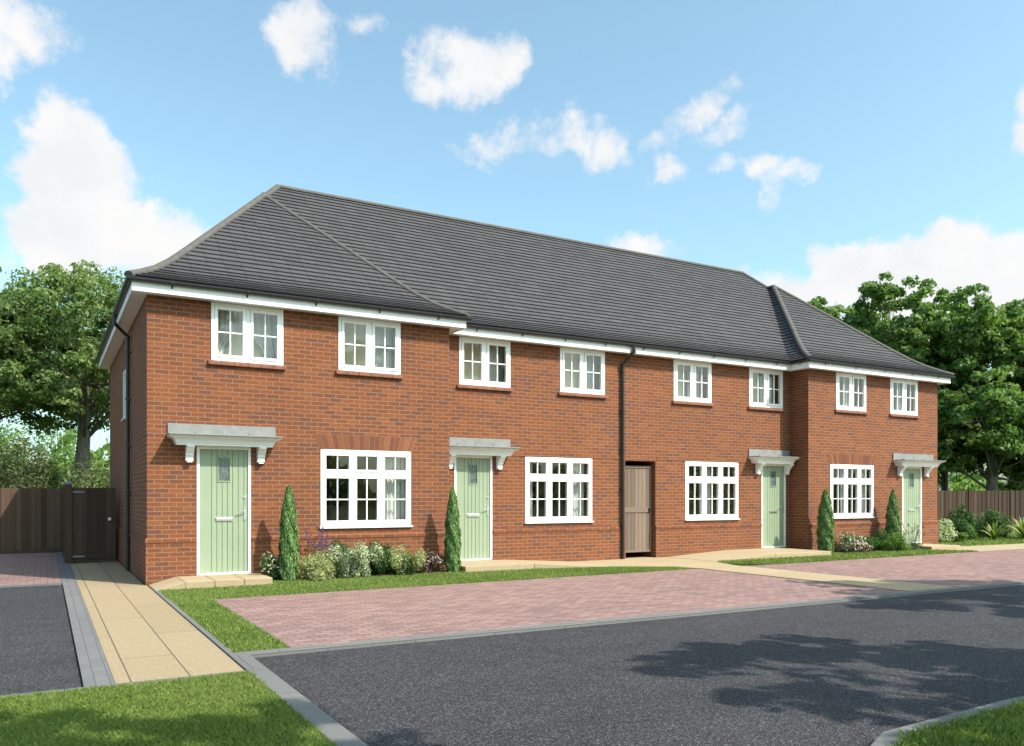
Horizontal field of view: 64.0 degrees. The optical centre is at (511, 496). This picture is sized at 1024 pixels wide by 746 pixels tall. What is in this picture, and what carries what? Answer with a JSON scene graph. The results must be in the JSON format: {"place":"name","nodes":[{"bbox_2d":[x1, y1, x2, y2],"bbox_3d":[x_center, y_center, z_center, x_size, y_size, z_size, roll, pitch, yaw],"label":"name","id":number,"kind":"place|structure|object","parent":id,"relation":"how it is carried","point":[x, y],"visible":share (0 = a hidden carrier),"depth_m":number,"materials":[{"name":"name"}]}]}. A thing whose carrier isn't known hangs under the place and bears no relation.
{"place":"outdoors","nodes":[
{"label":"outdoors","id":0,"kind":"place"},
{"bbox_2d":[0,552,61,584],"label":"parking court","id":1,"kind":"object","parent":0,"point":[28,568],"visible":0.8,"depth_m":16.16,"materials":[{"name":"brick"}]},
{"bbox_2d":[0,583,61,587],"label":"edging","id":2,"kind":"object","parent":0,"point":[24,585],"visible":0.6,"depth_m":13.36,"materials":[{"name":"grey concrete"}]},
{"bbox_2d":[0,585,81,694],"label":"driveway","id":3,"kind":"structure","parent":0,"point":[37,651],"depth_m":8.16,"materials":[{"name":"grey asphalt"}]},
{"bbox_2d":[70,559,243,683],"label":"path","id":4,"kind":"structure","parent":0,"point":[144,632],"depth_m":8.65,"materials":[{"name":"stone"}]},
{"bbox_2d":[0,670,342,745],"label":"lawn","id":5,"kind":"structure","parent":0,"point":[176,723],"depth_m":5.06,"materials":[{"name":"green plant"}]},
{"bbox_2d":[158,566,691,652],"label":"lawn","id":6,"kind":"structure","parent":0,"point":[289,594],"depth_m":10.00,"materials":[{"name":"green plant"}]},
{"bbox_2d":[277,484,299,580],"bbox_3d":[-3.795,0.624,13.916,0.387,1.716,0.386,0,0,33],"label":"cypress tree","id":7,"kind":"object","parent":6,"relation":"on","point":[288,555],"visible":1,"depth_m":13.83,"materials":[{"name":"green plant"}]},
{"bbox_2d":[294,550,336,580],"bbox_3d":[-3.386,1.179,14.121,0.702,0.559,0.729,0,0,18],"label":"variegated shrub","id":8,"kind":"object","parent":6,"relation":"on","point":[322,565],"visible":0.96,"depth_m":13.99,"materials":[{"name":"green plant"}]},
{"bbox_2d":[311,545,353,577],"bbox_3d":[-3.118,1.143,14.373,0.768,0.628,0.584,0,0,3],"label":"lavender bush","id":9,"kind":"object","parent":6,"relation":"on","point":[340,566],"visible":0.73,"depth_m":14.24,"materials":[{"name":"green plant"}]},
{"bbox_2d":[326,541,384,577],"bbox_3d":[-2.752,1.116,14.476,0.964,0.684,0.681,0,0,-1],"label":"variegated shrub","id":10,"kind":"object","parent":6,"relation":"on","point":[360,563],"visible":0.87,"depth_m":14.36,"materials":[{"name":"green plant"}]},
{"bbox_2d":[272,570,457,581],"bbox_3d":[-2.669,1.430,14.851,3.520,0.040,0.465,0,0,-30],"label":"flower bed","id":11,"kind":"object","parent":6,"relation":"on","point":[432,571],"visible":0.15,"depth_m":15.10,"materials":[{"name":"soil"}]},
{"bbox_2d":[258,551,281,579],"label":"flowering shrub","id":12,"kind":"object","parent":11,"relation":"on","point":[273,569],"visible":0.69,"depth_m":13.88,"materials":[{"name":"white plant"}]},
{"bbox_2d":[303,526,334,575],"bbox_3d":[-3.357,0.968,14.449,0.609,0.932,0.349,0,0,-30],"label":"salvia plant","id":13,"kind":"object","parent":11,"relation":"on","point":[320,539],"visible":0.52,"depth_m":14.44,"materials":[{"name":"purple plant"}]},
{"bbox_2d":[328,537,354,575],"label":"evergreen shrub","id":14,"kind":"object","parent":11,"relation":"on","point":[338,543],"visible":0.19,"depth_m":14.60,"materials":[{"name":"green plant"}]},
{"bbox_2d":[361,539,417,574],"bbox_3d":[-2.272,1.111,14.889,1.056,0.691,0.626,0,0,-30],"label":"evergreen shrub","id":15,"kind":"object","parent":11,"relation":"on","point":[384,566],"visible":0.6,"depth_m":14.82,"materials":[{"name":"green plant"}]},
{"bbox_2d":[412,550,447,572],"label":"flowering shrub","id":16,"kind":"object","parent":11,"relation":"on","point":[431,561],"visible":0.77,"depth_m":15.37,"materials":[{"name":"pink plant"}]},
{"bbox_2d":[386,544,426,574],"bbox_3d":[-1.960,1.149,14.898,0.690,0.612,0.642,0,0,-30],"label":"variegated shrub","id":17,"kind":"object","parent":6,"relation":"on","point":[395,564],"visible":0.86,"depth_m":14.83,"materials":[{"name":"green plant"}]},
{"bbox_2d":[444,487,461,572],"bbox_3d":[-1.114,0.633,15.536,0.370,1.695,0.364,0,0,-30],"label":"cypress tree","id":18,"kind":"object","parent":6,"relation":"on","point":[452,540],"visible":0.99,"depth_m":15.44,"materials":[{"name":"green plant"}]},
{"bbox_2d":[0,0,1023,490],"label":"sky","id":19,"kind":"structure","parent":0,"point":[808,149],"materials":[{"name":"blue"}]},
{"bbox_2d":[18,526,1017,585],"bbox_3d":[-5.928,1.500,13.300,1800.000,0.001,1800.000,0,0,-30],"label":"ground","id":20,"kind":"structure","parent":0,"point":[1013,531],"depth_m":22.15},
{"bbox_2d":[0,487,60,553],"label":"boarded fence","id":21,"kind":"object","parent":20,"relation":"on","point":[30,520],"visible":0.85,"depth_m":20.90,"materials":[{"name":"brown wood"}]},
{"bbox_2d":[3,459,67,487],"bbox_3d":[-18.873,-0.030,32.277,2.563,2.972,3.764,0,0,-18],"label":"garden bush","id":22,"kind":"object","parent":20,"relation":"on","point":[52,482],"visible":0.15,"depth_m":31.80,"materials":[{"name":"green plant"}]},
{"bbox_2d":[0,416,75,484],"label":"garden bush","id":23,"kind":"object","parent":20,"relation":"on","point":[12,436],"visible":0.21,"depth_m":39.34,"materials":[{"name":"green plant"}]},
{"bbox_2d":[0,266,107,435],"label":"broadleaf tree","id":24,"kind":"object","parent":20,"relation":"on","point":[18,410],"visible":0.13,"depth_m":31.35,"materials":[{"name":"green plant"}]},
{"bbox_2d":[0,436,109,487],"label":"garden bush","id":25,"kind":"object","parent":20,"relation":"on","point":[4,480],"visible":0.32,"depth_m":26.68,"materials":[{"name":"green plant"}]},
{"bbox_2d":[0,259,124,487],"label":"broadleaf tree","id":26,"kind":"object","parent":20,"relation":"on","point":[75,353],"visible":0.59,"depth_m":27.76,"materials":[{"name":"green plant"}]},
{"bbox_2d":[61,484,65,562],"bbox_3d":[-10.598,0.605,19.443,0.115,1.750,4.160,0,0,-30],"label":"fence post","id":27,"kind":"object","parent":20,"relation":"on","point":[63,519],"visible":0.55,"depth_m":19.39,"materials":[{"name":"brown wood"}]},
{"bbox_2d":[65,481,115,563],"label":"garden gate","id":28,"kind":"structure","parent":27,"relation":"attached to","point":[90,523],"depth_m":17.79,"materials":[{"name":"wood"}]},
{"bbox_2d":[56,552,114,686],"bbox_3d":[-7.394,1.467,13.690,0.210,0.086,17.270,0,0,-30],"label":"driveway edging","id":29,"kind":"object","parent":20,"relation":"on","point":[94,669],"visible":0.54,"depth_m":8.36,"materials":[{"name":"grey concrete"}]},
{"bbox_2d":[63,458,109,487],"bbox_3d":[-14.017,-0.251,29.777,4.004,3.411,2.663,0,0,-11],"label":"garden bush","id":30,"kind":"object","parent":20,"relation":"on","point":[108,471],"visible":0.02,"depth_m":29.04,"materials":[{"name":"green plant"}]},
{"bbox_2d":[0,670,245,697],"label":"kerb","id":31,"kind":"structure","parent":20,"relation":"on","point":[21,694],"depth_m":6.23,"materials":[{"name":"concrete"}]},
{"bbox_2d":[154,590,252,670],"bbox_3d":[-3.785,1.463,9.589,0.053,0.094,6.570,0,0,-30],"label":"path edging","id":32,"kind":"object","parent":20,"relation":"on","point":[241,663],"visible":0.54,"depth_m":8.38,"materials":[{"name":"concrete"}]},
{"bbox_2d":[218,602,290,646],"bbox_3d":[-3.139,1.468,9.607,0.019,0.084,4.220,0,0,-30],"label":"bay edging","id":33,"kind":"object","parent":20,"relation":"on","point":[258,627],"visible":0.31,"depth_m":8.92,"materials":[{"name":"concrete"}]},
{"bbox_2d":[237,654,367,745],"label":"kerb","id":34,"kind":"structure","parent":20,"relation":"on","point":[333,729],"depth_m":5.54,"materials":[{"name":"concrete"}]},
{"bbox_2d":[94,184,960,590],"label":"terraced house","id":35,"kind":"structure","parent":20,"relation":"on","point":[352,370],"depth_m":17.69,"materials":[{"name":"red brick"}]},
{"bbox_2d":[121,369,125,421],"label":"window","id":36,"kind":"structure","parent":35,"relation":"in","point":[124,373],"depth_m":17.20,"materials":[{"name":"white paint"}]},
{"bbox_2d":[197,449,247,575],"bbox_3d":[-4.940,0.290,13.994,0.877,2.280,0.334,0,0,-30],"label":"door","id":37,"kind":"structure","parent":35,"relation":"in","point":[223,473],"depth_m":13.90,"materials":[{"name":"green paint"}]},
{"bbox_2d":[208,302,285,369],"bbox_3d":[-4.655,-2.570,14.287,1.710,1.431,0.574,0,0,-30],"label":"window","id":38,"kind":"structure","parent":35,"relation":"in","point":[243,334],"depth_m":14.23,"materials":[{"name":"white paint"}]},
{"bbox_2d":[320,449,412,528],"bbox_3d":[-2.730,-0.048,15.241,1.790,1.627,0.303,0,0,-30],"label":"window","id":39,"kind":"structure","parent":35,"relation":"in","point":[389,499],"depth_m":15.24,"materials":[{"name":"white paint"}]},
{"bbox_2d":[336,316,402,378],"bbox_3d":[-2.744,-2.570,15.377,1.710,1.431,0.573,0,0,-30],"label":"window","id":40,"kind":"structure","parent":35,"relation":"in","point":[373,347],"depth_m":15.39,"materials":[{"name":"white paint"}]},
{"bbox_2d":[456,458,489,560],"bbox_3d":[-0.854,0.290,17.003,0.877,2.280,0.334,0,0,-30],"label":"door","id":41,"kind":"structure","parent":35,"relation":"in","point":[472,474],"depth_m":16.92,"materials":[{"name":"green paint"}]},
{"bbox_2d":[457,336,512,391],"bbox_3d":[-0.674,-2.570,17.237,1.710,1.431,0.574,0,0,-30],"label":"window","id":42,"kind":"structure","parent":35,"relation":"in","point":[481,364],"depth_m":17.20,"materials":[{"name":"white paint"}]},
{"bbox_2d":[524,457,593,523],"bbox_3d":[0.991,-0.048,18.042,1.790,1.627,0.303,0,0,-30],"label":"window","id":43,"kind":"structure","parent":35,"relation":"in","point":[574,477],"depth_m":17.99,"materials":[{"name":"white paint"}]},
{"bbox_2d":[558,347,606,398],"bbox_3d":[1.463,-2.570,18.456,1.710,1.431,0.573,0,0,-30],"label":"window","id":44,"kind":"structure","parent":35,"relation":"in","point":[578,367],"depth_m":18.40,"materials":[{"name":"white paint"}]},
{"bbox_2d":[672,360,713,405],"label":"window","id":45,"kind":"structure","parent":35,"relation":"in","point":[688,382],"depth_m":19.94,"materials":[{"name":"white paint"}]},
{"bbox_2d":[684,461,739,520],"bbox_3d":[4.870,-0.048,20.283,1.790,1.627,0.351,0,0,-30],"label":"window","id":46,"kind":"structure","parent":35,"relation":"in","point":[704,479],"depth_m":20.17,"materials":[{"name":"white paint"}]},
{"bbox_2d":[748,368,784,411],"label":"window","id":47,"kind":"structure","parent":35,"relation":"in","point":[762,389],"depth_m":21.20,"materials":[{"name":"white paint"}]},
{"bbox_2d":[763,466,783,547],"bbox_3d":[6.720,0.290,21.324,0.877,2.280,0.334,0,0,-30],"label":"door","id":48,"kind":"structure","parent":35,"relation":"in","point":[773,476],"depth_m":21.24,"materials":[{"name":"green paint"}]},
{"bbox_2d":[835,372,868,414],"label":"window","id":49,"kind":"structure","parent":35,"relation":"in","point":[846,392],"depth_m":21.86,"materials":[{"name":"white paint"}]},
{"bbox_2d":[830,464,875,518],"bbox_3d":[9.020,-0.048,21.969,1.790,1.627,0.348,0,0,-30],"label":"window","id":50,"kind":"structure","parent":35,"relation":"in","point":[860,480],"depth_m":21.96,"materials":[{"name":"white paint"}]},
{"bbox_2d":[889,378,919,417],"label":"window","id":51,"kind":"structure","parent":35,"relation":"in","point":[898,387],"depth_m":22.96,"materials":[{"name":"white paint"}]},
{"bbox_2d":[903,469,920,541],"bbox_3d":[11.281,0.234,23.117,0.785,2.072,0.112,0,0,-30],"label":"door","id":52,"kind":"structure","parent":35,"relation":"in","point":[911,477],"depth_m":23.13,"materials":[{"name":"green paint"}]},
{"bbox_2d":[50,428,1018,490],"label":"distant wood","id":53,"kind":"object","parent":20,"relation":"on","point":[98,454],"visible":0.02,"depth_m":98.34,"materials":[{"name":"green plant"}]},
{"bbox_2d":[234,581,1023,657],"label":"kerb","id":54,"kind":"structure","parent":20,"relation":"on","point":[341,646],"depth_m":9.23,"materials":[{"name":"concrete"}]},
{"bbox_2d":[807,296,908,353],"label":"broadleaf tree","id":55,"kind":"object","parent":20,"relation":"on","point":[818,302],"visible":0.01,"depth_m":49.63,"materials":[{"name":"green plant"}]},
{"bbox_2d":[829,271,994,471],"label":"broadleaf tree","id":56,"kind":"object","parent":20,"relation":"on","point":[898,335],"visible":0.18,"depth_m":47.54,"materials":[{"name":"green plant"}]},
{"bbox_2d":[870,696,1023,745],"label":"kerb","id":57,"kind":"structure","parent":20,"relation":"on","point":[888,737],"depth_m":5.06,"materials":[{"name":"concrete"}]},
{"bbox_2d":[937,513,956,526],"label":"strap leaved plant","id":58,"kind":"object","parent":20,"relation":"on","point":[942,519],"visible":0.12,"depth_m":28.37,"materials":[{"name":"green plant"}]},
{"bbox_2d":[938,518,957,541],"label":"variegated shrub","id":59,"kind":"object","parent":20,"relation":"on","point":[944,534],"visible":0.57,"depth_m":26.93,"materials":[{"name":"green plant"}]},
{"bbox_2d":[915,310,1004,490],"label":"broadleaf tree","id":60,"kind":"object","parent":20,"relation":"on","point":[943,482],"visible":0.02,"depth_m":57.12,"materials":[{"name":"green plant"}]},
{"bbox_2d":[952,532,967,541],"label":"border shrub","id":61,"kind":"object","parent":20,"relation":"on","point":[961,537],"visible":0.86,"depth_m":26.94,"materials":[{"name":"green plant"}]},
{"bbox_2d":[947,504,976,530],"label":"conical shrub","id":62,"kind":"object","parent":20,"relation":"on","point":[969,519],"visible":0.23,"depth_m":29.20,"materials":[{"name":"green plant"}]},
{"bbox_2d":[951,512,977,532],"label":"border shrub","id":63,"kind":"object","parent":20,"relation":"on","point":[970,522],"visible":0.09,"depth_m":29.80,"materials":[{"name":"green plant"}]},
{"bbox_2d":[952,516,977,538],"bbox_3d":[15.440,1.083,28.138,0.944,0.848,0.858,0,0,-30],"label":"box ball","id":64,"kind":"object","parent":20,"relation":"on","point":[961,525],"visible":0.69,"depth_m":28.01,"materials":[{"name":"green plant"}]},
{"bbox_2d":[913,293,1023,490],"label":"broadleaf tree","id":65,"kind":"object","parent":20,"relation":"on","point":[997,441],"visible":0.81,"depth_m":45.34,"materials":[{"name":"green plant"}]},
{"bbox_2d":[937,490,1023,525],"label":"boarded fence","id":66,"kind":"object","parent":20,"relation":"on","point":[1010,503],"visible":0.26,"depth_m":42.94,"materials":[{"name":"brown wood"}]},
{"bbox_2d":[938,534,1023,545],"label":"grass","id":67,"kind":"structure","parent":20,"relation":"on","point":[998,540],"depth_m":26.97,"materials":[{"name":"green plant"}]},
{"bbox_2d":[949,317,1023,490],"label":"broadleaf tree","id":68,"kind":"object","parent":20,"relation":"on","point":[1018,476],"visible":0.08,"depth_m":49.50,"materials":[{"name":"green plant"}]},
{"bbox_2d":[974,510,1013,535],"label":"border shrub","id":69,"kind":"object","parent":20,"relation":"on","point":[979,522],"visible":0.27,"depth_m":30.27,"materials":[{"name":"green plant"}]},
{"bbox_2d":[981,520,1008,539],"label":"strap leaved plant","id":70,"kind":"object","parent":20,"relation":"on","point":[994,533],"visible":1,"depth_m":28.05,"materials":[{"name":"green plant"}]},
{"bbox_2d":[978,509,1012,536],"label":"evergreen shrub","id":71,"kind":"object","parent":20,"relation":"on","point":[992,517],"visible":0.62,"depth_m":29.42,"materials":[{"name":"green plant"}]},
{"bbox_2d":[1007,518,1023,537],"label":"strap leaved plant","id":72,"kind":"object","parent":20,"relation":"on","point":[1020,526],"visible":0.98,"depth_m":28.69,"materials":[{"name":"green plant"}]},
{"bbox_2d":[1015,518,1023,536],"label":"variegated shrub","id":73,"kind":"object","parent":20,"relation":"on","point":[1018,535],"visible":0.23,"depth_m":29.51,"materials":[{"name":"green plant"}]},
{"bbox_2d":[214,569,906,646],"bbox_3d":[0.822,1.470,12.067,9.295,0.080,4.570,0,0,-30],"label":"parking bay","id":74,"kind":"object","parent":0,"point":[299,620],"visible":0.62,"depth_m":11.11,"materials":[{"name":"red brick"}]},
{"bbox_2d":[255,585,1023,745],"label":"road","id":75,"kind":"structure","parent":0,"point":[861,673],"depth_m":6.63,"materials":[{"name":"grey asphalt"}]},
{"bbox_2d":[570,555,951,590],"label":"path","id":76,"kind":"structure","parent":0,"point":[632,560],"depth_m":15.64,"materials":[{"name":"stone"}]},
{"bbox_2d":[718,548,977,565],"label":"lawn","id":77,"kind":"structure","parent":0,"point":[766,564],"depth_m":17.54,"materials":[{"name":"green plant"}]},
{"bbox_2d":[832,549,894,553],"bbox_3d":[9.302,1.430,21.535,3.380,0.040,0.715,0,0,-30],"label":"flower bed","id":78,"kind":"object","parent":77,"relation":"on","point":[866,551],"visible":0.08,"depth_m":21.21,"materials":[{"name":"soil"}]},
{"bbox_2d":[815,488,834,552],"bbox_3d":[7.937,0.621,20.730,0.482,1.719,0.491,0,0,6],"label":"cypress tree","id":79,"kind":"object","parent":78,"relation":"on","point":[824,532],"visible":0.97,"depth_m":20.61,"materials":[{"name":"green plant"}]},
{"bbox_2d":[835,531,866,551],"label":"variegated shrub","id":80,"kind":"object","parent":78,"relation":"on","point":[847,539],"visible":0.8,"depth_m":21.11,"materials":[{"name":"green plant"}]},
{"bbox_2d":[841,539,872,552],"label":"flowering shrub","id":81,"kind":"object","parent":78,"relation":"on","point":[858,546],"visible":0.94,"depth_m":20.81,"materials":[{"name":"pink plant"}]},
{"bbox_2d":[861,535,881,550],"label":"evergreen shrub","id":82,"kind":"object","parent":78,"relation":"on","point":[874,543],"visible":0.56,"depth_m":21.44,"materials":[{"name":"green plant"}]},
{"bbox_2d":[874,527,891,549],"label":"evergreen shrub","id":83,"kind":"object","parent":78,"relation":"on","point":[883,536],"visible":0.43,"depth_m":21.81,"materials":[{"name":"green plant"}]},
{"bbox_2d":[884,489,901,549],"bbox_3d":[10.270,0.623,22.078,0.441,1.715,0.445,0,0,-30],"label":"cypress tree","id":84,"kind":"object","parent":78,"relation":"on","point":[893,520],"visible":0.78,"depth_m":21.98,"materials":[{"name":"green plant"}]},
{"bbox_2d":[889,542,922,549],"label":"ground cover shrub","id":85,"kind":"object","parent":78,"relation":"on","point":[910,548],"visible":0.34,"depth_m":21.97,"materials":[{"name":"green plant"}]},
{"bbox_2d":[901,524,924,548],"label":"gaura plant","id":86,"kind":"object","parent":78,"relation":"on","point":[913,542],"visible":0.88,"depth_m":21.88,"materials":[{"name":"green plant"}]},
{"bbox_2d":[878,531,910,550],"bbox_3d":[9.991,1.173,21.463,0.838,0.568,0.659,0,0,-30],"label":"box ball","id":87,"kind":"object","parent":77,"relation":"on","point":[897,541],"visible":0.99,"depth_m":21.34,"materials":[{"name":"green plant"}]},
{"bbox_2d":[749,549,1023,586],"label":"parking bay","id":88,"kind":"object","parent":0,"point":[973,568],"visible":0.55,"depth_m":16.39,"materials":[{"name":"brick"}]},
{"bbox_2d":[884,697,1023,745],"bbox_3d":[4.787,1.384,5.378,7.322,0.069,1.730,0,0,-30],"label":"grass","id":89,"kind":"structure","parent":0,"point":[986,732],"depth_m":4.84,"materials":[{"name":"green plant"}]},
{"bbox_2d":[951,544,1023,551],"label":"path","id":90,"kind":"structure","parent":0,"point":[979,548],"depth_m":23.11,"materials":[{"name":"stone"}]}
]}

